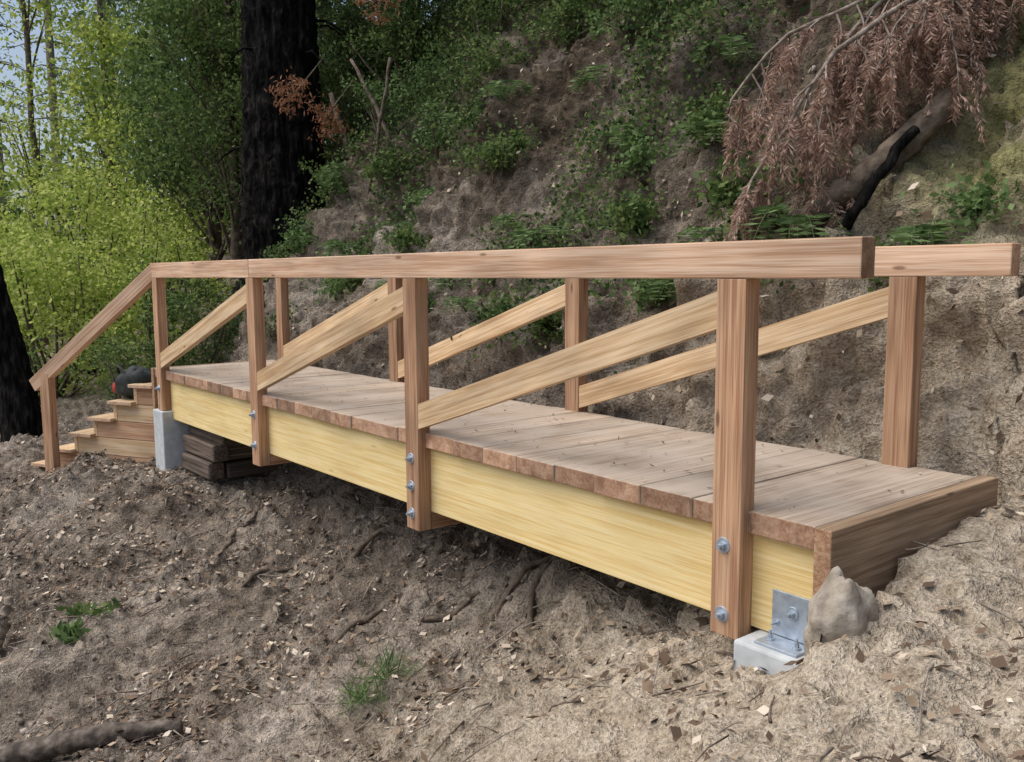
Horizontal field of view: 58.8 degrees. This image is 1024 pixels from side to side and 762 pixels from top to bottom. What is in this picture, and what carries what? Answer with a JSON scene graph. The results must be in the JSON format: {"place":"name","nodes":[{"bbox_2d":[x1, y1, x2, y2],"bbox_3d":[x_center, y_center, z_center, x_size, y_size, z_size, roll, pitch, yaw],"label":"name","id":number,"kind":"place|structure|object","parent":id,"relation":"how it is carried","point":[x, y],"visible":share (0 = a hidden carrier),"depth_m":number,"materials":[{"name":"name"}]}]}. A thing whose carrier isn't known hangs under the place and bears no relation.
{"place":"outdoors","nodes":[
{"label":"outdoors","id":0,"kind":"place"},
{"bbox_2d":[0,0,436,263],"label":"sky","id":1,"kind":"structure","parent":0,"point":[41,56],"materials":[{"name":"white"}]},
{"bbox_2d":[0,0,1023,761],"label":"hillside ground","id":2,"kind":"structure","parent":0,"point":[950,422],"depth_m":5.60,"materials":[{"name":"soil"}]},
{"bbox_2d":[0,596,13,652],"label":"weathered slab","id":3,"kind":"structure","parent":2,"relation":"on","point":[5,612],"depth_m":6.57,"materials":[{"name":"stone"}]},
{"bbox_2d":[0,264,42,443],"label":"charred tree trunk","id":4,"kind":"object","parent":2,"relation":"on","point":[20,409],"visible":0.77,"depth_m":11.75,"materials":[{"name":"black plant"}]},
{"bbox_2d":[0,2,47,223],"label":"conifer tree","id":5,"kind":"object","parent":2,"relation":"on","point":[3,102],"visible":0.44,"depth_m":38.41,"materials":[{"name":"green plant"}]},
{"bbox_2d":[6,282,65,360],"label":"bush","id":6,"kind":"object","parent":2,"relation":"on","point":[30,308],"visible":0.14,"depth_m":15.54,"materials":[{"name":"green plant"}]},
{"bbox_2d":[25,336,51,401],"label":"bush","id":7,"kind":"object","parent":2,"relation":"on","point":[33,355],"visible":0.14,"depth_m":13.67,"materials":[{"name":"green plant"}]},
{"bbox_2d":[3,0,88,271],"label":"conifer tree","id":8,"kind":"object","parent":2,"relation":"on","point":[50,66],"visible":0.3,"depth_m":37.50,"materials":[{"name":"green plant"}]},
{"bbox_2d":[0,160,106,348],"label":"bush","id":9,"kind":"object","parent":2,"relation":"on","point":[5,225],"visible":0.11,"depth_m":18.48,"materials":[{"name":"green plant"}]},
{"bbox_2d":[0,0,108,346],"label":"tree","id":10,"kind":"object","parent":2,"relation":"on","point":[34,150],"visible":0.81,"depth_m":23.90,"materials":[{"name":"green plant"}]},
{"bbox_2d":[49,615,91,643],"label":"weed plant","id":11,"kind":"object","parent":2,"relation":"on","point":[65,629],"visible":0.98,"depth_m":6.45,"materials":[{"name":"green plant"}]},
{"bbox_2d":[54,600,91,615],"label":"weed plant","id":12,"kind":"object","parent":2,"relation":"on","point":[77,610],"visible":0.82,"depth_m":6.81,"materials":[{"name":"green plant"}]},
{"bbox_2d":[4,0,174,322],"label":"tree","id":13,"kind":"object","parent":2,"relation":"on","point":[102,31],"visible":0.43,"depth_m":23.60,"materials":[{"name":"green plant"}]},
{"bbox_2d":[0,208,179,405],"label":"bush","id":14,"kind":"object","parent":2,"relation":"on","point":[38,279],"visible":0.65,"depth_m":14.91,"materials":[{"name":"green plant"}]},
{"bbox_2d":[0,719,182,761],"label":"fallen log","id":15,"kind":"object","parent":2,"relation":"on","point":[42,748],"visible":0.95,"depth_m":5.33,"materials":[{"name":"wood"}]},
{"bbox_2d":[29,265,155,472],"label":"wooden stairs","id":16,"kind":"structure","parent":2,"relation":"on","point":[125,429],"depth_m":9.69,"materials":[{"name":"brown wood"}]},
{"bbox_2d":[112,365,151,398],"bbox_3d":[-4.086,0.021,9.869,0.419,0.404,0.613,-6,9,-38],"label":"backpack","id":17,"kind":"object","parent":16,"relation":"on","point":[133,374],"visible":0.67,"depth_m":9.69,"materials":[{"name":"fabric"}]},
{"bbox_2d":[53,0,147,247],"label":"conifer tree","id":18,"kind":"object","parent":2,"relation":"on","point":[77,104],"visible":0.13,"depth_m":36.64,"materials":[{"name":"green plant"}]},
{"bbox_2d":[83,598,123,616],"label":"weed plant","id":19,"kind":"object","parent":2,"relation":"on","point":[99,610],"visible":0.99,"depth_m":6.75,"materials":[{"name":"green plant"}]},
{"bbox_2d":[31,311,184,405],"bbox_3d":[-5.737,-0.297,13.134,2.295,1.660,1.893,-1,7,-8],"label":"bush","id":20,"kind":"object","parent":2,"relation":"on","point":[113,350],"visible":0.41,"depth_m":12.95,"materials":[{"name":"green plant"}]},
{"bbox_2d":[0,140,223,374],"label":"bush","id":21,"kind":"object","parent":2,"relation":"on","point":[47,198],"visible":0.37,"depth_m":17.86,"materials":[{"name":"green plant"}]},
{"bbox_2d":[20,69,230,325],"bbox_3d":[-9.303,-4.554,23.489,6.002,6.702,6.402,-6,9,-38],"label":"bush","id":22,"kind":"object","parent":2,"relation":"on","point":[99,133],"visible":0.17,"depth_m":22.48,"materials":[{"name":"green plant"}]},
{"bbox_2d":[40,174,237,392],"bbox_3d":[-5.887,-1.510,15.119,3.638,3.710,3.568,-6,9,-38],"label":"bush","id":23,"kind":"object","parent":2,"relation":"on","point":[158,255],"visible":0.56,"depth_m":14.67,"materials":[{"name":"green plant"}]},
{"bbox_2d":[112,250,238,366],"bbox_3d":[-4.932,-0.772,13.953,2.137,2.419,2.761,0,7,3],"label":"bush","id":24,"kind":"object","parent":2,"relation":"on","point":[172,301],"visible":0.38,"depth_m":13.64,"materials":[{"name":"green plant"}]},
{"bbox_2d":[47,0,323,303],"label":"tree","id":25,"kind":"object","parent":2,"relation":"on","point":[213,231],"visible":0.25,"depth_m":18.10,"materials":[{"name":"green plant"}]},
{"bbox_2d":[0,0,381,335],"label":"distant trees","id":26,"kind":"object","parent":2,"relation":"on","point":[81,12],"visible":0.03,"depth_m":30.20,"materials":[{"name":"green plant"}]},
{"bbox_2d":[104,0,326,292],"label":"tree","id":27,"kind":"object","parent":2,"relation":"on","point":[190,42],"visible":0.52,"depth_m":15.26,"materials":[{"name":"green plant"}]},
{"bbox_2d":[100,0,338,232],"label":"tree","id":28,"kind":"object","parent":2,"relation":"on","point":[151,59],"visible":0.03,"depth_m":20.51,"materials":[{"name":"green plant"}]},
{"bbox_2d":[182,424,282,479],"bbox_3d":[-2.663,0.627,9.081,0.980,0.525,0.910,-6,9,-38],"label":"old timber crib","id":29,"kind":"object","parent":2,"relation":"on","point":[209,455],"visible":0.71,"depth_m":8.74,"materials":[{"name":"wood"}]},
{"bbox_2d":[221,509,257,552],"bbox_3d":[-2.423,1.351,7.952,0.103,0.390,0.548,3,8,28],"label":"exposed root","id":30,"kind":"object","parent":2,"relation":"on","point":[230,538],"visible":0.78,"depth_m":7.93,"materials":[{"name":"brown plant"}]},
{"bbox_2d":[240,563,299,587],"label":"exposed root","id":31,"kind":"object","parent":2,"relation":"on","point":[254,573],"visible":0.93,"depth_m":7.32,"materials":[{"name":"brown plant"}]},
{"bbox_2d":[259,241,298,280],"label":"shrub","id":32,"kind":"object","parent":2,"relation":"on","point":[285,254],"visible":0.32,"depth_m":12.39,"materials":[{"name":"green plant"}]},
{"bbox_2d":[193,0,365,201],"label":"bush","id":33,"kind":"object","parent":2,"relation":"on","point":[237,88],"visible":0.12,"depth_m":14.44,"materials":[{"name":"green plant"}]},
{"bbox_2d":[217,0,345,304],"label":"charred tree trunk","id":34,"kind":"object","parent":2,"relation":"on","point":[278,38],"visible":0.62,"depth_m":12.61,"materials":[{"name":"black plant"}]},
{"bbox_2d":[264,58,322,118],"bbox_3d":[-2.788,-3.916,12.030,1.016,0.945,0.759,-6,9,-38],"label":"dead foliage spray","id":35,"kind":"object","parent":34,"relation":"attached to","point":[282,89],"visible":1,"depth_m":11.95,"materials":[{"name":"orange plant"}]},
{"bbox_2d":[207,0,381,161],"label":"bush","id":36,"kind":"object","parent":2,"relation":"on","point":[322,5],"visible":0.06,"depth_m":16.14,"materials":[{"name":"green plant"}]},
{"bbox_2d":[273,214,319,256],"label":"shrub","id":37,"kind":"object","parent":2,"relation":"on","point":[295,231],"visible":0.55,"depth_m":11.71,"materials":[{"name":"green plant"}]},
{"bbox_2d":[299,148,345,208],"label":"shrub","id":38,"kind":"object","parent":2,"relation":"on","point":[324,192],"visible":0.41,"depth_m":12.13,"materials":[{"name":"green plant"}]},
{"bbox_2d":[305,278,349,304],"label":"shrub","id":39,"kind":"object","parent":2,"relation":"on","point":[331,288],"visible":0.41,"depth_m":10.67,"materials":[{"name":"green plant"}]},
{"bbox_2d":[308,157,357,208],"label":"shrub","id":40,"kind":"object","parent":2,"relation":"on","point":[338,181],"visible":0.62,"depth_m":11.71,"materials":[{"name":"green plant"}]},
{"bbox_2d":[315,239,358,256],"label":"fern","id":41,"kind":"object","parent":2,"relation":"on","point":[337,243],"visible":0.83,"depth_m":11.02,"materials":[{"name":"green plant"}]},
{"bbox_2d":[329,92,353,159],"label":"leaning branch","id":42,"kind":"object","parent":2,"relation":"on","point":[332,100],"visible":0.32,"depth_m":12.35,"materials":[{"name":"brown plant"}]},
{"bbox_2d":[298,80,353,144],"bbox_3d":[-2.428,-3.596,12.161,0.611,1.014,1.017,3,8,29],"label":"dead foliage spray","id":43,"kind":"object","parent":42,"relation":"attached to","point":[324,114],"visible":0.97,"depth_m":12.03,"materials":[{"name":"orange plant"}]},
{"bbox_2d":[323,278,364,293],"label":"shrub","id":44,"kind":"object","parent":2,"relation":"on","point":[352,282],"visible":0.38,"depth_m":9.93,"materials":[{"name":"green plant"}]},
{"bbox_2d":[319,528,394,584],"bbox_3d":[-1.174,1.334,6.889,0.664,0.462,0.087,0,7,0],"label":"exposed root","id":45,"kind":"object","parent":2,"relation":"on","point":[360,548],"visible":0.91,"depth_m":6.87,"materials":[{"name":"brown plant"}]},
{"bbox_2d":[312,0,407,160],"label":"bush","id":46,"kind":"object","parent":2,"relation":"on","point":[335,68],"visible":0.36,"depth_m":13.30,"materials":[{"name":"green plant"}]},
{"bbox_2d":[332,578,405,644],"bbox_3d":[-1.008,1.617,6.351,0.580,0.427,0.106,-5,8,-32],"label":"exposed root","id":47,"kind":"object","parent":2,"relation":"on","point":[364,620],"visible":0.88,"depth_m":6.33,"materials":[{"name":"brown plant"}]},
{"bbox_2d":[332,671,406,715],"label":"grass tuft","id":48,"kind":"object","parent":2,"relation":"on","point":[363,692],"visible":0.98,"depth_m":5.17,"materials":[{"name":"green plant"}]},
{"bbox_2d":[349,58,390,139],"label":"leaning branch","id":49,"kind":"object","parent":2,"relation":"on","point":[377,109],"visible":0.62,"depth_m":11.52,"materials":[{"name":"brown plant"}]},
{"bbox_2d":[318,0,434,110],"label":"shrub","id":50,"kind":"object","parent":2,"relation":"on","point":[357,18],"visible":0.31,"depth_m":13.09,"materials":[{"name":"green plant"}]},
{"bbox_2d":[365,57,391,199],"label":"leaning branch","id":51,"kind":"object","parent":2,"relation":"on","point":[382,107],"visible":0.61,"depth_m":11.20,"materials":[{"name":"brown plant"}]},
{"bbox_2d":[339,66,424,133],"bbox_3d":[-1.690,-3.626,11.775,1.116,0.954,1.000,-1,7,-8],"label":"shrub","id":52,"kind":"object","parent":2,"relation":"on","point":[377,99],"visible":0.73,"depth_m":11.67,"materials":[{"name":"green plant"}]},
{"bbox_2d":[316,0,447,81],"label":"tree","id":53,"kind":"object","parent":2,"relation":"on","point":[402,1],"visible":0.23,"depth_m":12.86,"materials":[{"name":"green plant"}]},
{"bbox_2d":[354,0,401,25],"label":"dead foliage spray","id":54,"kind":"object","parent":53,"relation":"attached to","point":[387,2],"visible":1,"depth_m":11.28,"materials":[{"name":"orange plant"}]},
{"bbox_2d":[350,639,429,695],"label":"grass tuft","id":55,"kind":"object","parent":2,"relation":"on","point":[384,666],"visible":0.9,"depth_m":5.33,"materials":[{"name":"green plant"}]},
{"bbox_2d":[358,142,428,197],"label":"shrub","id":56,"kind":"object","parent":2,"relation":"on","point":[378,165],"visible":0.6,"depth_m":10.97,"materials":[{"name":"green plant"}]},
{"bbox_2d":[333,0,467,103],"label":"shrub","id":57,"kind":"object","parent":2,"relation":"on","point":[401,27],"visible":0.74,"depth_m":12.29,"materials":[{"name":"green plant"}]},
{"bbox_2d":[371,220,430,254],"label":"shrub","id":58,"kind":"object","parent":2,"relation":"on","point":[401,235],"visible":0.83,"depth_m":9.70,"materials":[{"name":"green plant"}]},
{"bbox_2d":[395,178,434,225],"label":"shrub","id":59,"kind":"object","parent":2,"relation":"on","point":[420,195],"visible":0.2,"depth_m":10.11,"materials":[{"name":"green plant"}]},
{"bbox_2d":[399,578,439,619],"bbox_3d":[-0.559,1.558,6.157,0.371,0.402,0.466,-6,9,-38],"label":"rock","id":60,"kind":"object","parent":2,"relation":"on","point":[415,596],"visible":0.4,"depth_m":6.05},
{"bbox_2d":[390,30,455,106],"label":"shrub","id":61,"kind":"object","parent":2,"relation":"on","point":[425,72],"visible":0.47,"depth_m":11.68,"materials":[{"name":"green plant"}]},
{"bbox_2d":[406,96,461,158],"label":"shrub","id":62,"kind":"object","parent":2,"relation":"on","point":[430,112],"visible":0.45,"depth_m":10.78,"materials":[{"name":"green plant"}]},
{"bbox_2d":[428,278,470,289],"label":"fern","id":63,"kind":"object","parent":2,"relation":"on","point":[446,283],"visible":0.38,"depth_m":8.74,"materials":[{"name":"green plant"}]},
{"bbox_2d":[417,583,488,621],"bbox_3d":[-0.362,1.404,5.812,0.663,0.389,0.090,1,7,11],"label":"exposed root","id":64,"kind":"object","parent":2,"relation":"on","point":[452,613],"visible":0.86,"depth_m":5.81,"materials":[{"name":"brown plant"}]},
{"bbox_2d":[438,110,483,136],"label":"fern","id":65,"kind":"object","parent":2,"relation":"on","point":[456,118],"visible":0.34,"depth_m":9.91,"materials":[{"name":"green plant"}]},
{"bbox_2d":[441,296,481,312],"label":"fern","id":66,"kind":"object","parent":2,"relation":"on","point":[465,300],"visible":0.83,"depth_m":8.08,"materials":[{"name":"green plant"}]},
{"bbox_2d":[433,0,511,37],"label":"shrub","id":67,"kind":"object","parent":2,"relation":"on","point":[459,5],"visible":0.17,"depth_m":11.65,"materials":[{"name":"green plant"}]},
{"bbox_2d":[429,26,540,99],"bbox_3d":[-0.220,-3.507,9.958,1.035,0.795,1.081,-6,9,-38],"label":"shrub","id":68,"kind":"object","parent":2,"relation":"on","point":[489,64],"visible":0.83,"depth_m":9.96,"materials":[{"name":"green plant"}]},
{"bbox_2d":[448,0,529,55],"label":"shrub","id":69,"kind":"object","parent":2,"relation":"on","point":[489,15],"visible":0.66,"depth_m":10.77,"materials":[{"name":"green plant"}]},
{"bbox_2d":[451,121,533,182],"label":"shrub","id":70,"kind":"object","parent":2,"relation":"on","point":[498,152],"visible":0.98,"depth_m":8.95,"materials":[{"name":"green plant"}]},
{"bbox_2d":[466,241,518,287],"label":"shrub","id":71,"kind":"object","parent":2,"relation":"on","point":[490,280],"visible":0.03,"depth_m":8.17,"materials":[{"name":"green plant"}]},
{"bbox_2d":[468,292,523,325],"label":"shrub","id":72,"kind":"object","parent":2,"relation":"on","point":[511,306],"visible":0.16,"depth_m":7.83,"materials":[{"name":"green plant"}]},
{"bbox_2d":[476,79,533,99],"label":"fern","id":73,"kind":"object","parent":2,"relation":"on","point":[497,87],"visible":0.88,"depth_m":9.54,"materials":[{"name":"green plant"}]},
{"bbox_2d":[487,213,533,229],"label":"fern","id":74,"kind":"object","parent":2,"relation":"on","point":[507,222],"visible":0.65,"depth_m":8.54,"materials":[{"name":"green plant"}]},
{"bbox_2d":[0,1,1021,761],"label":"pebbles","id":75,"kind":"object","parent":2,"relation":"on","point":[266,651],"visible":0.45,"depth_m":6.53,"materials":[{"name":"stone"}]},
{"bbox_2d":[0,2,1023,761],"bbox_3d":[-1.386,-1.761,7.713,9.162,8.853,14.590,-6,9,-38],"label":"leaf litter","id":76,"kind":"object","parent":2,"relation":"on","point":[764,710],"visible":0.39,"depth_m":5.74,"materials":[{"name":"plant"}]},
{"bbox_2d":[0,22,1023,761],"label":"twigs","id":77,"kind":"object","parent":2,"relation":"on","point":[820,758],"visible":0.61,"depth_m":5.81,"materials":[{"name":"brown wood"}]},
{"bbox_2d":[488,554,560,624],"bbox_3d":[0.130,1.281,5.524,0.588,0.477,0.092,0,7,-1],"label":"exposed root","id":78,"kind":"object","parent":2,"relation":"on","point":[522,573],"visible":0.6,"depth_m":5.49,"materials":[{"name":"brown plant"}]},
{"bbox_2d":[506,304,562,344],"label":"shrub","id":79,"kind":"object","parent":2,"relation":"on","point":[540,323],"visible":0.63,"depth_m":7.29,"materials":[{"name":"green plant"}]},
{"bbox_2d":[501,224,573,249],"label":"fern","id":80,"kind":"object","parent":2,"relation":"on","point":[520,234],"visible":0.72,"depth_m":7.83,"materials":[{"name":"green plant"}]},
{"bbox_2d":[527,560,552,627],"bbox_3d":[0.143,1.311,5.370,0.107,0.454,0.546,3,8,26],"label":"exposed root","id":81,"kind":"object","parent":2,"relation":"on","point":[531,598],"visible":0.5,"depth_m":5.34,"materials":[{"name":"brown plant"}]},
{"bbox_2d":[216,0,902,373],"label":"hillside vegetation","id":82,"kind":"object","parent":2,"relation":"on","point":[450,80],"visible":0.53,"depth_m":8.15,"materials":[{"name":"green plant"}]},
{"bbox_2d":[512,0,608,55],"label":"shrub","id":83,"kind":"object","parent":2,"relation":"on","point":[562,31],"visible":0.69,"depth_m":9.49,"materials":[{"name":"green plant"}]},
{"bbox_2d":[150,236,1020,674],"bbox_3d":[-0.738,0.227,6.745,1.520,2.270,7.929,-6,9,-38],"label":"footbridge","id":84,"kind":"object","parent":2,"relation":"on","point":[730,538],"visible":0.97,"depth_m":4.51,"materials":[{"name":"brown wood"}]},
{"bbox_2d":[173,360,963,509],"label":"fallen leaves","id":85,"kind":"object","parent":84,"relation":"on","point":[578,442],"visible":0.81,"depth_m":5.08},
{"bbox_2d":[567,64,611,92],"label":"fern","id":86,"kind":"object","parent":2,"relation":"on","point":[589,74],"visible":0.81,"depth_m":8.59,"materials":[{"name":"green plant"}]},
{"bbox_2d":[586,124,643,151],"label":"fern","id":87,"kind":"object","parent":2,"relation":"on","point":[617,132],"visible":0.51,"depth_m":7.65,"materials":[{"name":"green plant"}]},
{"bbox_2d":[598,177,667,245],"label":"shrub","id":88,"kind":"object","parent":2,"relation":"on","point":[633,218],"visible":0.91,"depth_m":6.99,"materials":[{"name":"green plant"}]},
{"bbox_2d":[574,0,696,56],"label":"shrub","id":89,"kind":"object","parent":2,"relation":"on","point":[632,5],"visible":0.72,"depth_m":8.36,"materials":[{"name":"green plant"}]},
{"bbox_2d":[604,115,677,186],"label":"shrub","id":90,"kind":"object","parent":2,"relation":"on","point":[638,149],"visible":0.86,"depth_m":7.47,"materials":[{"name":"green plant"}]},
{"bbox_2d":[610,278,676,314],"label":"fern","id":91,"kind":"object","parent":2,"relation":"on","point":[667,293],"visible":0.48,"depth_m":6.49,"materials":[{"name":"green plant"}]},
{"bbox_2d":[629,278,680,299],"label":"fern","id":92,"kind":"object","parent":2,"relation":"on","point":[659,281],"visible":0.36,"depth_m":6.12,"materials":[{"name":"green plant"}]},
{"bbox_2d":[660,120,730,151],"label":"fern","id":93,"kind":"object","parent":2,"relation":"on","point":[713,123],"visible":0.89,"depth_m":6.56,"materials":[{"name":"green plant"}]},
{"bbox_2d":[644,81,763,156],"bbox_3d":[1.421,-1.936,6.746,0.882,0.568,0.652,1,7,9],"label":"shrub","id":94,"kind":"object","parent":2,"relation":"on","point":[706,115],"visible":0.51,"depth_m":6.64,"materials":[{"name":"green plant"}]},
{"bbox_2d":[672,226,743,242],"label":"fern","id":95,"kind":"object","parent":2,"relation":"on","point":[697,235],"visible":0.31,"depth_m":5.99,"materials":[{"name":"green plant"}]},
{"bbox_2d":[681,35,755,68],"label":"fern","id":96,"kind":"object","parent":2,"relation":"on","point":[724,38],"visible":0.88,"depth_m":7.22,"materials":[{"name":"green plant"}]},
{"bbox_2d":[672,153,768,228],"bbox_3d":[1.464,-1.239,5.945,0.688,0.512,0.582,-2,7,-16],"label":"shrub","id":97,"kind":"object","parent":2,"relation":"on","point":[714,187],"visible":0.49,"depth_m":5.89,"materials":[{"name":"green plant"}]},
{"bbox_2d":[726,203,852,240],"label":"fern","id":98,"kind":"object","parent":2,"relation":"on","point":[793,219],"visible":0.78,"depth_m":5.27,"materials":[{"name":"green plant"}]},
{"bbox_2d":[803,566,878,655],"bbox_3d":[1.180,0.909,3.247,0.288,0.497,0.218,-6,9,-38],"label":"rock","id":99,"kind":"object","parent":2,"relation":"on","point":[839,605],"visible":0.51,"depth_m":3.15,"materials":[{"name":"stone"}]},
{"bbox_2d":[720,0,1023,241],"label":"dead conifer branch","id":100,"kind":"object","parent":2,"relation":"on","point":[948,29],"visible":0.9,"depth_m":5.38,"materials":[{"name":"plant"}]},
{"bbox_2d":[786,86,964,238],"bbox_3d":[2.077,-1.159,5.361,1.065,1.093,0.216,1,7,14],"label":"exposed root","id":101,"kind":"object","parent":2,"relation":"on","point":[929,126],"visible":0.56,"depth_m":5.25,"materials":[{"name":"brown plant"}]},
{"bbox_2d":[832,125,919,230],"bbox_3d":[2.028,-1.120,5.281,0.565,0.683,0.275,5,9,39],"label":"exposed root","id":102,"kind":"object","parent":2,"relation":"on","point":[888,164],"visible":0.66,"depth_m":5.16,"materials":[{"name":"black plant"}]},
{"bbox_2d":[867,230,936,291],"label":"shrub","id":103,"kind":"object","parent":2,"relation":"on","point":[875,280],"visible":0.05,"depth_m":5.07,"materials":[{"name":"green plant"}]},
{"bbox_2d":[875,218,979,245],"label":"fern","id":104,"kind":"object","parent":2,"relation":"on","point":[921,231],"visible":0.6,"depth_m":4.82,"materials":[{"name":"green plant"}]},
{"bbox_2d":[899,160,1023,232],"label":"shrub","id":105,"kind":"object","parent":2,"relation":"on","point":[972,198],"visible":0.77,"depth_m":4.77,"materials":[{"name":"green plant"}]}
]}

